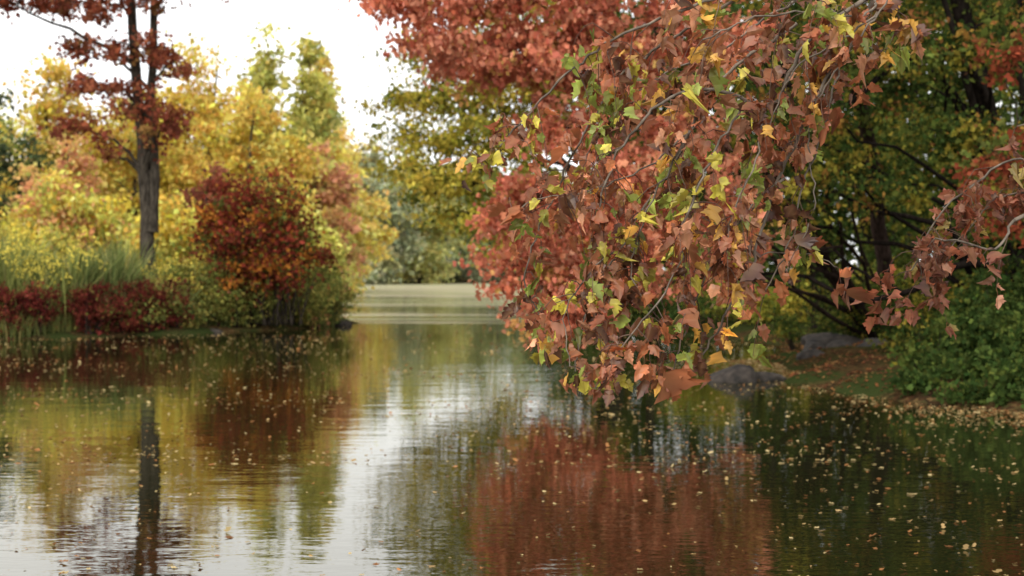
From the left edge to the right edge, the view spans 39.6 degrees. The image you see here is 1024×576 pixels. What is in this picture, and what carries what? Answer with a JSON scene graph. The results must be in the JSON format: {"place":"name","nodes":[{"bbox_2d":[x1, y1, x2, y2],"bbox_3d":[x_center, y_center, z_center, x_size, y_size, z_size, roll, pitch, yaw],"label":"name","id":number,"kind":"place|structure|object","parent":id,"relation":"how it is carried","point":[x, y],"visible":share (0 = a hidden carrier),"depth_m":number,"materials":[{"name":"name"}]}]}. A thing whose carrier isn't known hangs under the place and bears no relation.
{"place":"outdoors","nodes":[
{"label":"outdoors","id":0,"kind":"place"},
{"bbox_2d":[0,0,1017,269],"label":"sky","id":1,"kind":"structure","parent":0,"point":[29,36],"materials":[{"name":"white"}]},
{"bbox_2d":[0,283,1023,575],"bbox_3d":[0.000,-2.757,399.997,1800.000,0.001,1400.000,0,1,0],"label":"water","id":2,"kind":"structure","parent":0,"point":[502,523],"depth_m":16.04,"materials":[{"name":"green liquid"}]},
{"bbox_2d":[0,315,1023,575],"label":"floating leaves","id":3,"kind":"object","parent":2,"relation":"on","point":[782,367],"visible":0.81,"depth_m":21.21,"materials":[{"name":"yellow plant"}]},
{"bbox_2d":[709,364,758,382],"bbox_3d":[4.442,1.814,28.230,1.075,0.604,1.012,-1,1,-9],"label":"rock","id":4,"kind":"object","parent":2,"relation":"in","point":[739,373],"visible":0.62,"depth_m":27.93,"materials":[{"name":"grey stone"}]},
{"bbox_2d":[0,270,1023,411],"bbox_3d":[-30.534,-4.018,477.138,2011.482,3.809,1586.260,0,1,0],"label":"ground","id":5,"kind":"structure","parent":0,"point":[744,329],"depth_m":31.59,"materials":[{"name":"green plant"}]},
{"bbox_2d":[0,197,24,249],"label":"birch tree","id":6,"kind":"object","parent":5,"relation":"on","point":[1,212],"visible":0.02,"depth_m":72.84,"materials":[{"name":"yellow plant"}]},
{"bbox_2d":[0,100,28,193],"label":"birch tree","id":7,"kind":"object","parent":5,"relation":"on","point":[11,120],"visible":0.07,"depth_m":100.26,"materials":[{"name":"green plant"}]},
{"bbox_2d":[0,88,56,251],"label":"spruce tree","id":8,"kind":"object","parent":5,"relation":"on","point":[5,165],"visible":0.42,"depth_m":87.64,"materials":[{"name":"green plant"}]},
{"bbox_2d":[0,217,133,327],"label":"goldenrod plant","id":9,"kind":"object","parent":5,"relation":"on","point":[33,269],"visible":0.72,"depth_m":47.26,"materials":[{"name":"yellow plant"}]},
{"bbox_2d":[0,47,134,244],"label":"birch tree","id":10,"kind":"object","parent":5,"relation":"on","point":[47,106],"visible":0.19,"depth_m":94.15,"materials":[{"name":"yellow plant"}]},
{"bbox_2d":[0,162,137,265],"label":"birch tree","id":11,"kind":"object","parent":5,"relation":"on","point":[66,216],"visible":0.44,"depth_m":68.80,"materials":[{"name":"yellow plant"}]},
{"bbox_2d":[7,120,130,248],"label":"maple tree","id":12,"kind":"object","parent":5,"relation":"on","point":[81,163],"visible":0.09,"depth_m":79.47,"materials":[{"name":"orange plant"}]},
{"bbox_2d":[0,228,178,317],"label":"tall reeds","id":13,"kind":"object","parent":5,"relation":"on","point":[118,267],"visible":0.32,"depth_m":48.49,"materials":[{"name":"green plant"}]},
{"bbox_2d":[0,275,201,338],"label":"barberry shrub","id":14,"kind":"object","parent":5,"relation":"on","point":[87,299],"visible":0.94,"depth_m":47.28,"materials":[{"name":"red plant"}]},
{"bbox_2d":[6,245,203,301],"bbox_3d":[-15.471,-0.062,49.804,9.700,3.131,3.617,0,1,-25],"label":"meadow shrub","id":15,"kind":"object","parent":5,"relation":"on","point":[173,267],"visible":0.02,"depth_m":50.95,"materials":[{"name":"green plant"}]},
{"bbox_2d":[0,0,259,278],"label":"oak tree","id":16,"kind":"object","parent":5,"relation":"on","point":[145,165],"visible":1,"depth_m":51.17,"materials":[{"name":"red plant"}]},
{"bbox_2d":[80,82,198,237],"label":"birch tree","id":17,"kind":"object","parent":5,"relation":"on","point":[167,169],"visible":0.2,"depth_m":99.28,"materials":[{"name":"yellow plant"}]},
{"bbox_2d":[91,265,200,326],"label":"bank reeds","id":18,"kind":"object","parent":5,"relation":"on","point":[141,279],"visible":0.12,"depth_m":49.47,"materials":[{"name":"green plant"}]},
{"bbox_2d":[97,110,211,193],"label":"birch tree","id":19,"kind":"object","parent":5,"relation":"on","point":[110,120],"depth_m":116.31,"materials":[{"name":"yellow plant"}]},
{"bbox_2d":[0,302,350,338],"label":"bank grass","id":20,"kind":"structure","parent":5,"relation":"on","point":[14,332],"depth_m":46.53,"materials":[{"name":"green plant"}]},
{"bbox_2d":[104,187,251,277],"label":"birch tree","id":21,"kind":"object","parent":5,"relation":"on","point":[170,215],"visible":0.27,"depth_m":66.83,"materials":[{"name":"yellow plant"}]},
{"bbox_2d":[1,103,365,211],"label":"birch grove","id":22,"kind":"object","parent":5,"relation":"on","point":[330,158],"depth_m":130.95,"materials":[{"name":"yellow plant"}]},
{"bbox_2d":[101,30,274,197],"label":"birch tree","id":23,"kind":"object","parent":5,"relation":"on","point":[206,112],"visible":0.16,"depth_m":104.00,"materials":[{"name":"yellow plant"}]},
{"bbox_2d":[139,248,274,317],"bbox_3d":[-11.029,-0.266,53.310,5.275,3.251,8.599,0,1,35],"label":"goldenrod plant","id":24,"kind":"object","parent":5,"relation":"on","point":[168,277],"visible":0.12,"depth_m":50.94,"materials":[{"name":"yellow plant"}]},
{"bbox_2d":[160,161,266,253],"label":"maple tree","id":25,"kind":"object","parent":5,"relation":"on","point":[197,194],"visible":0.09,"depth_m":77.55,"materials":[{"name":"orange plant"}]},
{"bbox_2d":[210,329,222,332],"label":"rock","id":26,"kind":"object","parent":5,"relation":"on","point":[216,331],"visible":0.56,"depth_m":50.18,"materials":[{"name":"grey stone"}]},
{"bbox_2d":[126,257,363,329],"bbox_3d":[-9.404,0.396,53.418,4.640,3.088,13.297,0,1,31],"label":"bank shrub","id":27,"kind":"object","parent":5,"relation":"on","point":[322,302],"visible":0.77,"depth_m":51.65,"materials":[{"name":"green plant"}]},
{"bbox_2d":[176,78,331,232],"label":"poplar tree","id":28,"kind":"object","parent":5,"relation":"on","point":[236,139],"visible":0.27,"depth_m":97.58,"materials":[{"name":"plant"}]},
{"bbox_2d":[169,158,353,325],"bbox_3d":[-9.089,-1.752,52.348,6.680,6.240,4.676,0,1,0],"label":"dogwood shrub","id":29,"kind":"object","parent":5,"relation":"on","point":[228,236],"visible":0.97,"depth_m":51.90,"materials":[{"name":"red plant"}]},
{"bbox_2d":[230,10,349,284],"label":"poplar tree","id":30,"kind":"object","parent":5,"relation":"on","point":[264,77],"visible":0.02,"depth_m":111.62,"materials":[{"name":"yellow plant"}]},
{"bbox_2d":[260,203,353,295],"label":"maple tree","id":31,"kind":"object","parent":5,"relation":"on","point":[332,239],"visible":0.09,"depth_m":85.45,"materials":[{"name":"yellow plant"}]},
{"bbox_2d":[276,31,363,293],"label":"poplar tree","id":32,"kind":"object","parent":5,"relation":"on","point":[317,115],"visible":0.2,"depth_m":114.46,"materials":[{"name":"green plant"}]},
{"bbox_2d":[291,142,376,292],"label":"maple tree","id":33,"kind":"object","parent":5,"relation":"on","point":[335,194],"visible":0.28,"depth_m":107.22,"materials":[{"name":"orange plant"}]},
{"bbox_2d":[282,49,400,292],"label":"poplar tree","id":34,"kind":"object","parent":5,"relation":"on","point":[376,232],"visible":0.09,"depth_m":139.71,"materials":[{"name":"yellow plant"}]},
{"bbox_2d":[335,321,352,325],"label":"rock","id":35,"kind":"object","parent":5,"relation":"on","point":[345,323],"visible":0.52,"depth_m":56.18,"materials":[{"name":"grey stone"}]},
{"bbox_2d":[327,129,392,289],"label":"willow tree","id":36,"kind":"object","parent":5,"relation":"on","point":[343,138],"visible":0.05,"depth_m":160.22,"materials":[{"name":"yellow plant"}]},
{"bbox_2d":[332,119,387,205],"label":"willow tree","id":37,"kind":"object","parent":5,"relation":"on","point":[345,127],"visible":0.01,"depth_m":223.61,"materials":[{"name":"yellow plant"}]},
{"bbox_2d":[351,138,435,284],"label":"willow tree","id":38,"kind":"object","parent":5,"relation":"on","point":[405,245],"visible":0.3,"depth_m":220.63,"materials":[{"name":"green plant"}]},
{"bbox_2d":[383,143,470,283],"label":"willow tree","id":39,"kind":"object","parent":5,"relation":"on","point":[432,272],"visible":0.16,"depth_m":232.32,"materials":[{"name":"green plant"}]},
{"bbox_2d":[353,254,525,282],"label":"distant shore willows","id":40,"kind":"object","parent":5,"relation":"on","point":[475,273],"visible":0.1,"depth_m":245.71,"materials":[{"name":"green plant"}]},
{"bbox_2d":[384,157,587,276],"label":"distant treeline","id":41,"kind":"object","parent":5,"relation":"on","point":[464,253],"visible":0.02,"depth_m":262.88,"materials":[{"name":"green plant"}]},
{"bbox_2d":[352,0,645,270],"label":"yellow linden tree","id":42,"kind":"object","parent":5,"relation":"on","point":[445,179],"visible":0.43,"depth_m":56.68,"materials":[{"name":"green plant"}]},
{"bbox_2d":[337,0,895,350],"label":"red maple tree","id":43,"kind":"object","parent":5,"relation":"on","point":[500,58],"visible":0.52,"depth_m":27.52,"materials":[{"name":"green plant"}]},
{"bbox_2d":[515,266,718,331],"bbox_3d":[2.871,0.177,56.570,4.532,3.609,18.755,0,1,-17],"label":"riverside shrub","id":44,"kind":"object","parent":5,"relation":"on","point":[672,309],"visible":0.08,"depth_m":49.58,"materials":[{"name":"green plant"}]},
{"bbox_2d":[439,0,1023,407],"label":"maple tree","id":45,"kind":"object","parent":5,"relation":"on","point":[698,98],"visible":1,"depth_m":7.40,"materials":[{"name":"red plant"}]},
{"bbox_2d":[756,371,786,380],"bbox_3d":[5.123,1.827,28.666,0.785,0.316,0.621,0,1,-35],"label":"rock","id":46,"kind":"object","parent":5,"relation":"on","point":[767,376],"visible":0.54,"depth_m":28.39,"materials":[{"name":"grey stone"}]},
{"bbox_2d":[660,241,933,323],"bbox_3d":[9.174,-0.045,48.697,5.110,4.174,11.715,-1,1,-42],"label":"yellow undergrowth shrub","id":47,"kind":"object","parent":5,"relation":"on","point":[769,303],"visible":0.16,"depth_m":48.27,"materials":[{"name":"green plant"}]},
{"bbox_2d":[796,349,824,359],"bbox_3d":[6.892,1.597,32.592,0.733,0.403,0.563,-3,1,3],"label":"rock","id":48,"kind":"object","parent":5,"relation":"on","point":[805,354],"visible":0.43,"depth_m":32.49,"materials":[{"name":"grey stone"}]},
{"bbox_2d":[802,342,825,350],"bbox_3d":[7.493,1.518,35.244,0.557,0.359,0.574,9,2,6],"label":"rock","id":49,"kind":"object","parent":5,"relation":"on","point":[812,345],"visible":0.52,"depth_m":35.11,"materials":[{"name":"grey stone"}]},
{"bbox_2d":[636,0,1023,328],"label":"green beech tree","id":50,"kind":"object","parent":5,"relation":"on","point":[1005,104],"visible":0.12,"depth_m":42.96,"materials":[{"name":"green plant"}]},
{"bbox_2d":[801,332,861,345],"bbox_3d":[8.188,1.432,36.228,1.638,0.574,0.978,5,1,6],"label":"rock","id":51,"kind":"object","parent":5,"relation":"on","point":[826,339],"visible":0.41,"depth_m":35.99,"materials":[{"name":"grey stone"}]},
{"bbox_2d":[826,340,851,347],"bbox_3d":[7.898,1.459,34.227,0.762,0.428,0.750,-9,2,-8],"label":"rock","id":52,"kind":"object","parent":5,"relation":"on","point":[836,343],"visible":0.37,"depth_m":34.09,"materials":[{"name":"grey stone"}]},
{"bbox_2d":[696,0,1023,304],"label":"green oak tree","id":53,"kind":"object","parent":5,"relation":"on","point":[963,26],"visible":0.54,"depth_m":30.55,"materials":[{"name":"green plant"}]},
{"bbox_2d":[856,340,881,346],"bbox_3d":[8.431,1.442,33.420,0.622,0.412,0.602,-8,2,-10],"label":"rock","id":54,"kind":"object","parent":5,"relation":"on","point":[876,342],"visible":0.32,"depth_m":33.34,"materials":[{"name":"grey stone"}]},
{"bbox_2d":[863,338,886,344],"bbox_3d":[8.677,1.405,34.057,0.693,0.406,0.579,-1,1,-3],"label":"rock","id":55,"kind":"object","parent":5,"relation":"on","point":[864,340],"visible":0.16,"depth_m":33.96,"materials":[{"name":"grey stone"}]},
{"bbox_2d":[743,321,1006,391],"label":"fallen leaves","id":56,"kind":"object","parent":5,"relation":"on","point":[826,364],"visible":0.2,"depth_m":29.95,"materials":[{"name":"brown plant"}]},
{"bbox_2d":[765,244,1023,364],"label":"bank bramble shrub","id":57,"kind":"object","parent":5,"relation":"on","point":[904,333],"visible":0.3,"depth_m":36.14,"materials":[{"name":"green plant"}]},
{"bbox_2d":[886,263,1023,408],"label":"fern shrub","id":58,"kind":"object","parent":5,"relation":"on","point":[988,342],"visible":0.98,"depth_m":24.90,"materials":[{"name":"green plant"}]},
{"bbox_2d":[941,21,1023,252],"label":"sumac tree","id":59,"kind":"object","parent":5,"relation":"on","point":[1001,65],"visible":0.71,"depth_m":25.66,"materials":[{"name":"red plant"}]},
{"bbox_2d":[565,0,1020,310],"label":"woodland backdrop","id":60,"kind":"structure","parent":0,"point":[887,151],"depth_m":63.02,"materials":[{"name":"green plant"}]}
]}

